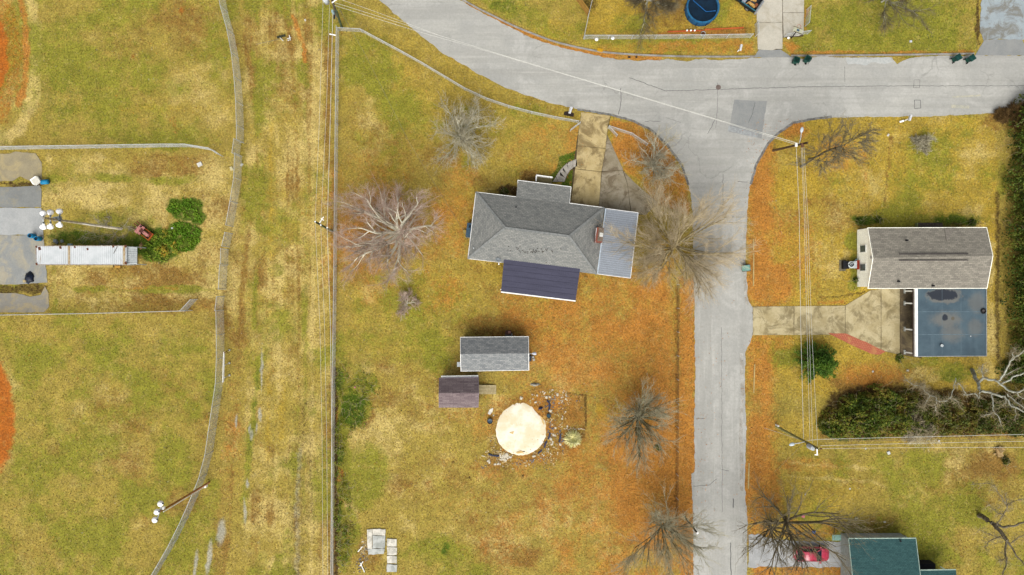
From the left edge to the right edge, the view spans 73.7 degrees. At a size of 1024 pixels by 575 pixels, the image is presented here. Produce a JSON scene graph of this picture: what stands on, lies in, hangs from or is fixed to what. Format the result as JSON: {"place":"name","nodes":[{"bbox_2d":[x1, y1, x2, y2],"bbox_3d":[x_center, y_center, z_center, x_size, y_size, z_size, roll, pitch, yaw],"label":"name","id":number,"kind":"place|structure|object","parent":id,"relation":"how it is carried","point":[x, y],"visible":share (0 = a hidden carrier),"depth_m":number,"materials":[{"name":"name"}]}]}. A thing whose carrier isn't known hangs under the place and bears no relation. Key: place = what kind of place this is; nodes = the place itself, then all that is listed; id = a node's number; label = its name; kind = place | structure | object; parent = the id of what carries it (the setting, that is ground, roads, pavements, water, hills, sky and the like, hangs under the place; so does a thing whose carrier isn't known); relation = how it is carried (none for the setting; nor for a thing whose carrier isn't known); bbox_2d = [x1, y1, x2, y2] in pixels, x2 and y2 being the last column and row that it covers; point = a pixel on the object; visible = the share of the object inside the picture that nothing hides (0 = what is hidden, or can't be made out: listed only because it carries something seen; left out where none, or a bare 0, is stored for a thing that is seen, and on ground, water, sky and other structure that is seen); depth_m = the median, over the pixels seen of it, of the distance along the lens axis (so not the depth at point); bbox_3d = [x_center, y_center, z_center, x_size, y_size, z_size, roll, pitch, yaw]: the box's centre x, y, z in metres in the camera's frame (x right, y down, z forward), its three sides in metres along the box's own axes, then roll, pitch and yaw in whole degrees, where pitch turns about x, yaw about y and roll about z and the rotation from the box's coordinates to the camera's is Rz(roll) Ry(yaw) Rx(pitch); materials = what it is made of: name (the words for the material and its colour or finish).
{"place":"outdoors","nodes":[
{"label":"outdoors","id":0,"kind":"place"},
{"bbox_2d":[0,0,1023,574],"bbox_3d":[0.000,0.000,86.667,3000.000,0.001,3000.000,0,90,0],"label":"ground","id":1,"kind":"structure","parent":0,"point":[262,202],"depth_m":86.67,"materials":[{"name":"green plant"}]},
{"bbox_2d":[0,151,41,180],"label":"concrete pad","id":2,"kind":"object","parent":1,"relation":"on","point":[15,165],"visible":1,"depth_m":86.61,"materials":[{"name":"beige concrete"}]},
{"bbox_2d":[0,185,41,207],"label":"concrete pad","id":3,"kind":"object","parent":1,"relation":"on","point":[24,196],"visible":1,"depth_m":86.61,"materials":[{"name":"grey concrete"}]},
{"bbox_2d":[0,208,43,234],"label":"concrete pad","id":4,"kind":"object","parent":1,"relation":"on","point":[20,221],"visible":0.83,"depth_m":86.61,"materials":[{"name":"grey concrete"}]},
{"bbox_2d":[0,235,47,284],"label":"concrete pad","id":5,"kind":"object","parent":1,"relation":"on","point":[17,258],"visible":0.88,"depth_m":86.61,"materials":[{"name":"grey concrete"}]},
{"bbox_2d":[25,271,33,283],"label":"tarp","id":6,"kind":"object","parent":5,"relation":"on","point":[29,276],"visible":1,"depth_m":86.37,"materials":[{"name":"black plastic"}]},
{"bbox_2d":[0,287,48,312],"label":"concrete pad","id":7,"kind":"object","parent":1,"relation":"on","point":[13,302],"visible":1,"depth_m":86.61,"materials":[{"name":"grey concrete"}]},
{"bbox_2d":[39,209,122,229],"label":"field light pole","id":8,"kind":"object","parent":1,"relation":"on","point":[50,213],"visible":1,"depth_m":74.73,"materials":[{"name":"silver metal"}]},
{"bbox_2d":[35,245,145,264],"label":"metal trailer","id":9,"kind":"object","parent":1,"relation":"on","point":[91,255],"visible":1,"depth_m":84.07,"materials":[{"name":"metal"}]},
{"bbox_2d":[0,310,191,314],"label":"chain link fence","id":10,"kind":"object","parent":1,"relation":"on","point":[89,313],"visible":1,"depth_m":84.66,"materials":[{"name":"metal"}]},
{"bbox_2d":[74,208,133,245],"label":"bare shrub","id":11,"kind":"object","parent":1,"relation":"on","point":[101,223],"visible":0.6,"depth_m":86.01,"materials":[{"name":"brown plant"}]},
{"bbox_2d":[0,144,223,156],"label":"chain link fence","id":12,"kind":"object","parent":1,"relation":"on","point":[116,146],"visible":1,"depth_m":85.52,"materials":[{"name":"metal"}]},
{"bbox_2d":[132,221,153,240],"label":"tractor","id":13,"kind":"object","parent":1,"relation":"on","point":[139,229],"visible":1,"depth_m":85.92,"materials":[{"name":"metal"}]},
{"bbox_2d":[139,228,179,261],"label":"vine mound","id":14,"kind":"object","parent":1,"relation":"on","point":[160,251],"visible":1,"depth_m":86.40,"materials":[{"name":"green plant"}]},
{"bbox_2d":[152,481,209,522],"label":"field light pole","id":15,"kind":"object","parent":1,"relation":"on","point":[160,503],"visible":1,"depth_m":75.87,"materials":[{"name":"metal"}]},
{"bbox_2d":[163,221,202,251],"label":"ground cover","id":16,"kind":"object","parent":1,"relation":"on","point":[190,242],"visible":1,"depth_m":86.54,"materials":[{"name":"green plant"}]},
{"bbox_2d":[166,198,202,222],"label":"ground cover","id":17,"kind":"object","parent":1,"relation":"on","point":[186,207],"visible":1,"depth_m":86.55,"materials":[{"name":"green plant"}]},
{"bbox_2d":[151,310,224,574],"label":"chain link fence","id":18,"kind":"object","parent":1,"relation":"on","point":[201,477],"visible":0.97,"depth_m":85.23,"materials":[{"name":"metal"}]},
{"bbox_2d":[218,265,227,288],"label":"chain link fence","id":19,"kind":"object","parent":1,"relation":"on","point":[221,276],"visible":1,"depth_m":85.33,"materials":[{"name":"metal"}]},
{"bbox_2d":[222,349,229,381],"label":"scoreboard panel","id":20,"kind":"object","parent":1,"relation":"on","point":[224,364],"visible":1,"depth_m":84.46,"materials":[{"name":"white paint"}]},
{"bbox_2d":[219,0,243,142],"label":"chain link fence","id":21,"kind":"object","parent":1,"relation":"on","point":[233,52],"visible":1,"depth_m":85.27,"materials":[{"name":"metal"}]},
{"bbox_2d":[225,152,241,226],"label":"chain link fence","id":22,"kind":"object","parent":1,"relation":"on","point":[232,189],"visible":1,"depth_m":85.32,"materials":[{"name":"metal"}]},
{"bbox_2d":[314,217,333,232],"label":"utility pole","id":23,"kind":"object","parent":1,"relation":"on","point":[323,226],"visible":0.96,"depth_m":80.56,"materials":[{"name":"white paint"}]},
{"bbox_2d":[315,227,322,523],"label":"power line","id":24,"kind":"object","parent":23,"relation":"attached to","point":[321,400],"visible":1,"depth_m":78.27,"materials":[{"name":"metal"}]},
{"bbox_2d":[321,241,327,554],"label":"power line","id":25,"kind":"object","parent":23,"relation":"attached to","point":[326,421],"visible":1,"depth_m":79.08,"materials":[{"name":"metal"}]},
{"bbox_2d":[327,231,332,574],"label":"power line","id":26,"kind":"object","parent":23,"relation":"attached to","point":[331,394],"visible":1,"depth_m":80.53,"materials":[{"name":"metal"}]},
{"bbox_2d":[327,15,332,223],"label":"power line","id":27,"kind":"object","parent":23,"relation":"attached to","point":[330,118],"visible":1,"depth_m":80.28,"materials":[{"name":"metal"}]},
{"bbox_2d":[323,0,342,26],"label":"utility pole","id":28,"kind":"object","parent":1,"relation":"on","point":[334,11],"visible":0.95,"depth_m":81.24,"materials":[{"name":"grey wood"}]},
{"bbox_2d":[331,26,338,574],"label":"chain link fence","id":29,"kind":"object","parent":1,"relation":"on","point":[334,290],"visible":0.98,"depth_m":85.72,"materials":[{"name":"metal"}]},
{"bbox_2d":[323,413,357,571],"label":"weed strip","id":30,"kind":"object","parent":1,"relation":"on","point":[347,543],"visible":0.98,"depth_m":86.28,"materials":[{"name":"green plant"}]},
{"bbox_2d":[324,362,380,439],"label":"weed patch","id":31,"kind":"object","parent":1,"relation":"on","point":[354,403],"visible":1,"depth_m":86.43,"materials":[{"name":"green plant"}]},
{"bbox_2d":[367,529,385,554],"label":"ruined slab","id":32,"kind":"structure","parent":1,"relation":"on","point":[378,541],"depth_m":86.54,"materials":[{"name":"concrete"}]},
{"bbox_2d":[323,174,447,294],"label":"bare tree","id":33,"kind":"object","parent":1,"relation":"on","point":[379,242],"visible":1,"depth_m":81.91,"materials":[{"name":"grey plant"}]},
{"bbox_2d":[387,538,396,571],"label":"slab row","id":34,"kind":"object","parent":1,"relation":"on","point":[392,548],"visible":1,"depth_m":86.54,"materials":[{"name":"concrete"}]},
{"bbox_2d":[396,287,421,319],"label":"bare tree","id":35,"kind":"object","parent":1,"relation":"on","point":[403,296],"visible":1,"depth_m":85.62,"materials":[{"name":"grey plant"}]},
{"bbox_2d":[337,27,578,122],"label":"chain link fence","id":36,"kind":"object","parent":1,"relation":"on","point":[444,76],"visible":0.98,"depth_m":85.86,"materials":[{"name":"metal"}]},
{"bbox_2d":[439,375,478,407],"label":"shed","id":37,"kind":"structure","parent":1,"relation":"on","point":[459,391],"depth_m":83.47,"materials":[{"name":"brown"}]},
{"bbox_2d":[335,389,594,572],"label":"rubble","id":38,"kind":"object","parent":1,"relation":"on","point":[363,544],"visible":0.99,"depth_m":86.62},
{"bbox_2d":[426,91,506,173],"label":"bare tree","id":39,"kind":"object","parent":1,"relation":"on","point":[465,141],"visible":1,"depth_m":83.90,"materials":[{"name":"grey plant"}]},
{"bbox_2d":[479,385,495,393],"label":"ramp","id":40,"kind":"structure","parent":1,"relation":"on","point":[487,391],"depth_m":86.36,"materials":[{"name":"beige wood"}]},
{"bbox_2d":[17,1,962,574],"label":"fallen leaves","id":41,"kind":"object","parent":1,"relation":"on","point":[629,355],"visible":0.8,"depth_m":86.62,"materials":[{"name":"orange plant"}]},
{"bbox_2d":[457,333,528,370],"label":"shed","id":42,"kind":"structure","parent":1,"relation":"on","point":[508,353],"depth_m":83.57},
{"bbox_2d":[496,403,545,454],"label":"sand bed","id":43,"kind":"object","parent":1,"relation":"on","point":[514,435],"visible":1,"depth_m":86.59,"materials":[{"name":"beige sand"}]},
{"bbox_2d":[467,175,637,301],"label":"house","id":44,"kind":"structure","parent":1,"relation":"on","point":[541,237],"depth_m":83.45,"materials":[{"name":"grey"}]},
{"bbox_2d":[564,429,581,448],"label":"pampas grass","id":45,"kind":"object","parent":1,"relation":"on","point":[570,438],"depth_m":86.22,"materials":[{"name":"yellow plant"}]},
{"bbox_2d":[576,0,588,15],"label":"wooden fence","id":46,"kind":"object","parent":1,"relation":"on","point":[584,7],"visible":1,"depth_m":85.77,"materials":[{"name":"wood"}]},
{"bbox_2d":[462,0,754,57],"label":"kerb","id":47,"kind":"structure","parent":1,"relation":"on","point":[498,18],"depth_m":86.54,"materials":[{"name":"concrete"}]},
{"bbox_2d":[599,373,688,476],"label":"bare tree","id":48,"kind":"object","parent":1,"relation":"on","point":[641,412],"visible":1,"depth_m":82.78,"materials":[{"name":"grey plant"}]},
{"bbox_2d":[624,0,685,51],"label":"bare tree","id":49,"kind":"object","parent":1,"relation":"on","point":[668,6],"visible":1,"depth_m":82.64,"materials":[{"name":"brown plant"}]},
{"bbox_2d":[620,123,690,188],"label":"bare tree","id":50,"kind":"object","parent":1,"relation":"on","point":[656,162],"visible":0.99,"depth_m":84.17,"materials":[{"name":"brown plant"}]},
{"bbox_2d":[584,34,752,38],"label":"chain link fence","id":51,"kind":"object","parent":1,"relation":"on","point":[738,35],"visible":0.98,"depth_m":85.80,"materials":[{"name":"metal"}]},
{"bbox_2d":[605,485,733,574],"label":"bare tree","id":52,"kind":"object","parent":1,"relation":"on","point":[665,526],"visible":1,"depth_m":81.39,"materials":[{"name":"brown plant"}]},
{"bbox_2d":[591,174,763,321],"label":"bare tree","id":53,"kind":"object","parent":1,"relation":"on","point":[690,263],"visible":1,"depth_m":82.37,"materials":[{"name":"beige plant"}]},
{"bbox_2d":[676,284,678,516],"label":"chain link fence","id":54,"kind":"object","parent":1,"relation":"on","point":[678,406],"visible":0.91,"depth_m":85.92,"materials":[{"name":"metal"}]},
{"bbox_2d":[684,0,719,25],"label":"pool","id":55,"kind":"structure","parent":1,"relation":"on","point":[701,12],"depth_m":85.70,"materials":[{"name":"blue plastic"}]},
{"bbox_2d":[667,27,743,31],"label":"bed edging","id":56,"kind":"object","parent":1,"relation":"on","point":[707,29],"visible":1,"depth_m":86.51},
{"bbox_2d":[736,0,763,14],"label":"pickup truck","id":57,"kind":"object","parent":1,"relation":"on","point":[748,7],"visible":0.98,"depth_m":85.98,"materials":[{"name":"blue metal"}]},
{"bbox_2d":[772,127,807,151],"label":"utility pole","id":58,"kind":"object","parent":1,"relation":"on","point":[790,146],"visible":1,"depth_m":79.39,"materials":[{"name":"brown wood"}]},
{"bbox_2d":[334,0,799,144],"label":"power line","id":59,"kind":"object","parent":58,"relation":"attached to","point":[564,74],"visible":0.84,"depth_m":80.01,"materials":[{"name":"metal"}]},
{"bbox_2d":[796,149,803,438],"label":"power line","id":60,"kind":"object","parent":58,"relation":"attached to","point":[800,294],"visible":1,"depth_m":79.87,"materials":[{"name":"metal"}]},
{"bbox_2d":[801,148,809,427],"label":"power line","id":61,"kind":"object","parent":58,"relation":"attached to","point":[806,305],"visible":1,"depth_m":78.85,"materials":[{"name":"metal"}]},
{"bbox_2d":[802,147,812,442],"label":"power line","id":62,"kind":"object","parent":58,"relation":"attached to","point":[808,300],"visible":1,"depth_m":78.46,"materials":[{"name":"metal"}]},
{"bbox_2d":[804,155,817,444],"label":"power line","id":63,"kind":"object","parent":58,"relation":"attached to","point":[810,298],"visible":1,"depth_m":78.18,"materials":[{"name":"metal"}]},
{"bbox_2d":[775,424,821,454],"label":"utility pole","id":64,"kind":"object","parent":1,"relation":"on","point":[810,446],"visible":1,"depth_m":78.88,"materials":[{"name":"brown wood"}]},
{"bbox_2d":[822,447,1003,448],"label":"power line","id":65,"kind":"object","parent":64,"relation":"attached to","point":[936,447],"visible":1,"depth_m":77.05,"materials":[{"name":"metal"}]},
{"bbox_2d":[806,434,1023,440],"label":"power line","id":66,"kind":"object","parent":64,"relation":"attached to","point":[923,436],"visible":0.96,"depth_m":79.33,"materials":[{"name":"metal"}]},
{"bbox_2d":[822,441,1015,445],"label":"power line","id":67,"kind":"object","parent":64,"relation":"attached to","point":[914,443],"visible":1,"depth_m":77.59,"materials":[{"name":"metal"}]},
{"bbox_2d":[731,472,893,574],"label":"bare tree","id":68,"kind":"object","parent":1,"relation":"on","point":[786,522],"visible":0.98,"depth_m":81.39,"materials":[{"name":"brown plant"}]},
{"bbox_2d":[792,340,839,383],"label":"evergreen tree","id":69,"kind":"object","parent":1,"relation":"on","point":[824,361],"visible":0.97,"depth_m":84.49,"materials":[{"name":"green plant"}]},
{"bbox_2d":[784,126,848,178],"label":"bare tree","id":70,"kind":"object","parent":1,"relation":"on","point":[818,161],"visible":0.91,"depth_m":80.52,"materials":[{"name":"brown plant"}]},
{"bbox_2d":[808,109,883,170],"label":"bare tree","id":71,"kind":"object","parent":1,"relation":"on","point":[867,139],"visible":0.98,"depth_m":75.91,"materials":[{"name":"brown plant"}]},
{"bbox_2d":[841,259,859,269],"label":"garden machine","id":72,"kind":"object","parent":1,"relation":"on","point":[855,264],"visible":1,"depth_m":85.92,"materials":[{"name":"black plastic"}]},
{"bbox_2d":[829,333,884,354],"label":"brick paving","id":73,"kind":"structure","parent":1,"relation":"on","point":[859,344],"depth_m":86.61,"materials":[{"name":"red brick"}]},
{"bbox_2d":[815,377,913,444],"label":"thicket","id":74,"kind":"object","parent":1,"relation":"on","point":[884,405],"visible":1,"depth_m":85.01,"materials":[{"name":"green plant"}]},
{"bbox_2d":[791,53,974,56],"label":"kerb","id":75,"kind":"structure","parent":1,"relation":"on","point":[885,54],"depth_m":86.54,"materials":[{"name":"concrete"}]},
{"bbox_2d":[832,533,956,574],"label":"house","id":76,"kind":"structure","parent":1,"relation":"on","point":[893,554],"depth_m":83.48,"materials":[{"name":"teal"}]},
{"bbox_2d":[858,0,941,36],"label":"bare tree","id":77,"kind":"object","parent":1,"relation":"on","point":[890,4],"visible":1,"depth_m":83.32,"materials":[{"name":"brown plant"}]},
{"bbox_2d":[900,408,939,449],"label":"bare shrub","id":78,"kind":"object","parent":1,"relation":"on","point":[913,439],"visible":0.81,"depth_m":85.18,"materials":[{"name":"grey plant"}]},
{"bbox_2d":[909,132,936,154],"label":"bare shrub","id":79,"kind":"object","parent":1,"relation":"on","point":[925,139],"visible":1,"depth_m":85.94,"materials":[{"name":"grey plant"}]},
{"bbox_2d":[857,223,992,288],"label":"house","id":80,"kind":"structure","parent":1,"relation":"on","point":[929,256],"depth_m":83.25,"materials":[{"name":"grey"}]},
{"bbox_2d":[894,378,1023,441],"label":"thicket","id":81,"kind":"object","parent":1,"relation":"on","point":[938,421],"visible":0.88,"depth_m":85.34,"materials":[{"name":"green plant"}]},
{"bbox_2d":[901,375,965,415],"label":"fallen limb","id":82,"kind":"object","parent":81,"relation":"on","point":[922,387],"visible":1,"depth_m":83.73,"materials":[{"name":"grey plant"}]},
{"bbox_2d":[951,345,1023,428],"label":"dead tree","id":83,"kind":"object","parent":1,"relation":"on","point":[977,380],"visible":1,"depth_m":81.31,"materials":[{"name":"grey plant"}]},
{"bbox_2d":[969,478,1023,574],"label":"bare tree","id":84,"kind":"object","parent":1,"relation":"on","point":[996,525],"visible":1,"depth_m":81.34,"materials":[{"name":"brown plant"}]},
{"bbox_2d":[993,446,1004,456],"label":"splintered stump","id":85,"kind":"object","parent":1,"relation":"on","point":[999,452],"visible":0.86,"depth_m":86.20,"materials":[{"name":"brown wood"}]},
{"bbox_2d":[992,106,1011,124],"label":"round shrub","id":86,"kind":"object","parent":1,"relation":"on","point":[1001,114],"visible":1,"depth_m":86.02,"materials":[{"name":"beige plant"}]},
{"bbox_2d":[994,355,1023,388],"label":"thicket","id":87,"kind":"object","parent":1,"relation":"on","point":[1017,380],"visible":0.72,"depth_m":85.40,"materials":[{"name":"green plant"}]},
{"bbox_2d":[996,94,1023,379],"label":"hedge","id":88,"kind":"object","parent":1,"relation":"on","point":[1019,284],"visible":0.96,"depth_m":85.26,"materials":[{"name":"green plant"}]},
{"bbox_2d":[1007,97,1023,129],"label":"round shrub","id":89,"kind":"object","parent":1,"relation":"on","point":[1014,108],"visible":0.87,"depth_m":85.72,"materials":[{"name":"green plant"}]},
{"bbox_2d":[553,160,576,181],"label":"garden path","id":90,"kind":"structure","parent":0,"point":[567,168],"depth_m":86.62,"materials":[{"name":"concrete"}]},
{"bbox_2d":[570,112,610,206],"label":"driveway","id":91,"kind":"structure","parent":0,"point":[586,181],"depth_m":86.62,"materials":[{"name":"concrete"}]},
{"bbox_2d":[599,135,656,214],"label":"driveway","id":92,"kind":"structure","parent":0,"point":[620,189],"depth_m":86.62,"materials":[{"name":"concrete"}]},
{"bbox_2d":[380,0,1023,574],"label":"road","id":93,"kind":"structure","parent":0,"point":[770,96],"depth_m":86.64,"materials":[{"name":"grey asphalt"}]},
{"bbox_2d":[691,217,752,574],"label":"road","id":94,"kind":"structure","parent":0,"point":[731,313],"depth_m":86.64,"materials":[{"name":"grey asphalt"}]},
{"bbox_2d":[754,50,790,57],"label":"driveway apron","id":95,"kind":"object","parent":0,"point":[769,53],"visible":1,"depth_m":86.63,"materials":[{"name":"concrete"}]},
{"bbox_2d":[757,0,803,49],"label":"driveway","id":96,"kind":"structure","parent":0,"point":[778,20],"depth_m":86.62,"materials":[{"name":"concrete"}]},
{"bbox_2d":[748,534,840,567],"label":"driveway","id":97,"kind":"structure","parent":0,"point":[754,559],"depth_m":86.63,"materials":[{"name":"grey concrete"}]},
{"bbox_2d":[793,544,828,563],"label":"parked car","id":98,"kind":"object","parent":97,"relation":"on","point":[824,555],"visible":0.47,"depth_m":85.58,"materials":[{"name":"red metal"}]},
{"bbox_2d":[753,289,966,357],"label":"driveway","id":99,"kind":"structure","parent":0,"point":[881,319],"depth_m":86.62,"materials":[{"name":"concrete"}]},
{"bbox_2d":[904,288,986,356],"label":"carport","id":100,"kind":"object","parent":99,"relation":"on","point":[949,322],"visible":0.98,"depth_m":83.87,"materials":[{"name":"blue metal"}]},
{"bbox_2d":[976,39,1023,55],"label":"driveway apron","id":101,"kind":"object","parent":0,"point":[1003,47],"visible":0.99,"depth_m":86.63,"materials":[{"name":"concrete"}]},
{"bbox_2d":[980,0,1023,40],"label":"driveway","id":102,"kind":"structure","parent":0,"point":[1001,19],"depth_m":86.62,"materials":[{"name":"grey concrete"}]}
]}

